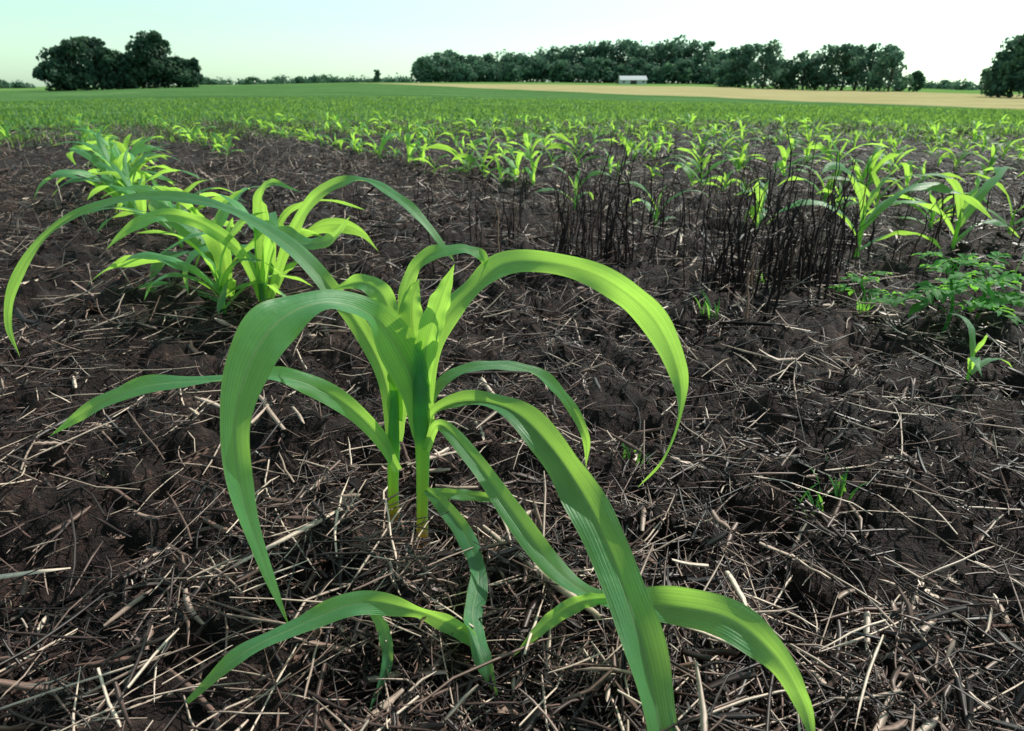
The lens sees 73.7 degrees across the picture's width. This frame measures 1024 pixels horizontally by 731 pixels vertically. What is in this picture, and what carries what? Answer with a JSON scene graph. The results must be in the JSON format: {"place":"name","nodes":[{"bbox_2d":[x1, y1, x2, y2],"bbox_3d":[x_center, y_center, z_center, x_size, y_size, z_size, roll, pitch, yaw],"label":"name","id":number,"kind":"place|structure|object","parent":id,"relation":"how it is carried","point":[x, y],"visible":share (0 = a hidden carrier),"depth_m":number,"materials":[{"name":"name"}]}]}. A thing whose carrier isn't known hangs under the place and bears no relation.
{"place":"outdoors","nodes":[
{"label":"outdoors","id":0,"kind":"place"},
{"bbox_2d":[0,82,1023,730],"bbox_3d":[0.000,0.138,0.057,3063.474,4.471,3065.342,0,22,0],"label":"ground","id":1,"kind":"structure","parent":0,"point":[610,396],"depth_m":1.25,"materials":[{"name":"brown soil"}]},
{"bbox_2d":[34,129,174,197],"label":"corn plant","id":2,"kind":"object","parent":1,"relation":"on","point":[91,157],"visible":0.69,"depth_m":3.38,"materials":[{"name":"green plant"}]},
{"bbox_2d":[53,128,166,184],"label":"corn plant","id":3,"kind":"object","parent":1,"relation":"on","point":[116,153],"visible":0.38,"depth_m":3.73,"materials":[{"name":"green plant"}]},
{"bbox_2d":[44,145,183,205],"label":"corn plant","id":4,"kind":"object","parent":1,"relation":"on","point":[91,181],"visible":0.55,"depth_m":3.13,"materials":[{"name":"green plant"}]},
{"bbox_2d":[32,29,203,90],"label":"tree grove","id":5,"kind":"object","parent":1,"relation":"on","point":[143,62],"visible":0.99,"depth_m":119.37,"materials":[{"name":"green plant"}]},
{"bbox_2d":[91,147,152,210],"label":"corn plant","id":6,"kind":"object","parent":1,"relation":"on","point":[116,174],"visible":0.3,"depth_m":2.98,"materials":[{"name":"green plant"}]},
{"bbox_2d":[87,162,187,229],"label":"corn plant","id":7,"kind":"object","parent":1,"relation":"on","point":[139,205],"visible":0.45,"depth_m":2.77,"materials":[{"name":"green plant"}]},
{"bbox_2d":[82,144,200,220],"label":"corn plant","id":8,"kind":"object","parent":1,"relation":"on","point":[110,168],"visible":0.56,"depth_m":2.98,"materials":[{"name":"green plant"}]},
{"bbox_2d":[86,179,245,247],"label":"corn plant","id":9,"kind":"object","parent":1,"relation":"on","point":[139,188],"visible":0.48,"depth_m":2.45,"materials":[{"name":"green plant"}]},
{"bbox_2d":[4,191,406,527],"bbox_3d":[-0.407,-0.009,0.953,0.597,0.445,0.086,4,23,10],"label":"corn plant","id":10,"kind":"object","parent":1,"relation":"on","point":[372,287],"visible":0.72,"depth_m":0.89,"materials":[{"name":"green plant"}]},
{"bbox_2d":[93,201,321,313],"bbox_3d":[-0.873,-0.282,1.880,0.531,0.300,0.502,10,24,22],"label":"corn plant","id":11,"kind":"object","parent":1,"relation":"on","point":[195,236],"visible":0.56,"depth_m":1.87,"materials":[{"name":"green plant"}]},
{"bbox_2d":[149,186,283,281],"bbox_3d":[-0.896,-0.434,2.091,0.217,0.288,0.493,3,22,7],"label":"corn plant","id":12,"kind":"object","parent":1,"relation":"on","point":[221,217],"visible":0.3,"depth_m":2.02,"materials":[{"name":"green plant"}]},
{"bbox_2d":[123,212,311,313],"bbox_3d":[-0.752,-0.239,1.686,0.471,0.277,0.213,-3,22,-7],"label":"corn plant","id":13,"kind":"object","parent":1,"relation":"on","point":[220,279],"visible":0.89,"depth_m":1.71,"materials":[{"name":"green plant"}]},
{"bbox_2d":[182,192,376,291],"bbox_3d":[-0.700,-0.297,1.868,0.598,0.310,0.358,5,23,13],"label":"corn plant","id":14,"kind":"object","parent":1,"relation":"on","point":[327,225],"visible":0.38,"depth_m":1.95,"materials":[{"name":"green plant"}]},
{"bbox_2d":[107,175,454,302],"bbox_3d":[-0.514,-0.258,1.635,0.797,0.380,0.234,2,22,5],"label":"corn plant","id":15,"kind":"object","parent":1,"relation":"on","point":[264,250],"visible":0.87,"depth_m":1.62,"materials":[{"name":"green plant"}]},
{"bbox_2d":[50,244,814,730],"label":"corn plant","id":16,"kind":"object","parent":1,"relation":"on","point":[410,336],"visible":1,"depth_m":0.70,"materials":[{"name":"green plant"}]},
{"bbox_2d":[0,69,982,89],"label":"hedgerow","id":17,"kind":"object","parent":1,"relation":"on","point":[941,84],"visible":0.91,"depth_m":349.38,"materials":[{"name":"green plant"}]},
{"bbox_2d":[0,114,1023,730],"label":"straw litter","id":18,"kind":"object","parent":1,"relation":"on","point":[614,670],"visible":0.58,"depth_m":0.89,"materials":[{"name":"beige plant"}]},
{"bbox_2d":[0,111,1023,234],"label":"corn rows","id":19,"kind":"object","parent":1,"relation":"on","point":[873,168],"visible":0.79,"depth_m":5.29,"materials":[{"name":"green plant"}]},
{"bbox_2d":[535,166,610,208],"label":"corn plant","id":20,"kind":"object","parent":1,"relation":"on","point":[595,172],"visible":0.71,"depth_m":3.21,"materials":[{"name":"green plant"}]},
{"bbox_2d":[408,33,740,83],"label":"woodland","id":21,"kind":"object","parent":1,"relation":"on","point":[683,64],"visible":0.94,"depth_m":257.79,"materials":[{"name":"green plant"}]},
{"bbox_2d":[618,76,647,83],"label":"white barn","id":22,"kind":"structure","parent":1,"relation":"on","point":[632,79],"depth_m":236.26,"materials":[{"name":"white"}]},
{"bbox_2d":[622,443,650,467],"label":"grass seedling","id":23,"kind":"object","parent":1,"relation":"on","point":[628,454],"depth_m":1.11,"materials":[{"name":"green plant"}]},
{"bbox_2d":[289,128,1023,325],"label":"dead weed stalks","id":24,"kind":"object","parent":1,"relation":"on","point":[782,275],"visible":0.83,"depth_m":2.14,"materials":[{"name":"brown plant"}]},
{"bbox_2d":[622,181,708,228],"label":"corn plant","id":25,"kind":"object","parent":1,"relation":"on","point":[648,204],"visible":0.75,"depth_m":2.90,"materials":[{"name":"green plant"}]},
{"bbox_2d":[695,287,719,319],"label":"grass seedling","id":26,"kind":"object","parent":1,"relation":"on","point":[709,306],"depth_m":1.69,"materials":[{"name":"green plant"}]},
{"bbox_2d":[734,180,768,229],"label":"corn plant","id":27,"kind":"object","parent":1,"relation":"on","point":[764,197],"visible":0.67,"depth_m":2.70,"materials":[{"name":"green plant"}]},
{"bbox_2d":[795,481,830,517],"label":"grass seedling","id":28,"kind":"object","parent":1,"relation":"on","point":[818,500],"depth_m":0.96,"materials":[{"name":"green plant"}]},
{"bbox_2d":[713,39,925,91],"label":"tree grove","id":29,"kind":"object","parent":1,"relation":"on","point":[885,64],"visible":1,"depth_m":185.36,"materials":[{"name":"green plant"}]},
{"bbox_2d":[812,458,871,500],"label":"grass seedling","id":30,"kind":"object","parent":1,"relation":"on","point":[843,485],"depth_m":0.98,"materials":[{"name":"green plant"}]},
{"bbox_2d":[825,271,902,308],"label":"broadleaf weed","id":31,"kind":"object","parent":1,"relation":"on","point":[873,293],"visible":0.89,"depth_m":1.80,"materials":[{"name":"green plant"}]},
{"bbox_2d":[857,292,874,317],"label":"grass seedling","id":32,"kind":"object","parent":1,"relation":"on","point":[862,307],"depth_m":1.67,"materials":[{"name":"green plant"}]},
{"bbox_2d":[767,162,992,256],"bbox_3d":[1.204,-0.510,2.243,0.688,0.320,0.190,-3,22,-8],"label":"corn plant","id":33,"kind":"object","parent":1,"relation":"on","point":[882,206],"visible":0.8,"depth_m":2.25,"materials":[{"name":"green plant"}]},
{"bbox_2d":[866,166,1019,249],"bbox_3d":[1.535,-0.565,2.436,0.543,0.269,0.294,-4,23,-10],"label":"corn plant","id":34,"kind":"object","parent":1,"relation":"on","point":[980,194],"visible":0.88,"depth_m":2.36,"materials":[{"name":"green plant"}]},
{"bbox_2d":[869,251,1023,334],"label":"broadleaf weed","id":35,"kind":"object","parent":1,"relation":"on","point":[942,294],"visible":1,"depth_m":1.54,"materials":[{"name":"green plant"}]},
{"bbox_2d":[918,251,1023,318],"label":"broadleaf weed","id":36,"kind":"object","parent":1,"relation":"on","point":[1014,298],"visible":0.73,"depth_m":1.63,"materials":[{"name":"green plant"}]},
{"bbox_2d":[950,313,1011,380],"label":"corn plant","id":37,"kind":"object","parent":1,"relation":"on","point":[977,362],"visible":1,"depth_m":1.25,"materials":[{"name":"green plant"}]},
{"bbox_2d":[979,33,1023,97],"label":"tree grove","id":38,"kind":"object","parent":1,"relation":"on","point":[1003,75],"visible":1,"depth_m":113.60,"materials":[{"name":"green plant"}]},
{"bbox_2d":[0,96,1023,149],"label":"grass field","id":39,"kind":"structure","parent":0,"point":[926,115],"depth_m":14.33,"materials":[{"name":"green plant"}]},
{"bbox_2d":[0,0,1023,86],"label":"sky","id":40,"kind":"structure","parent":0,"point":[954,40],"materials":[{"name":"white"}]}
]}

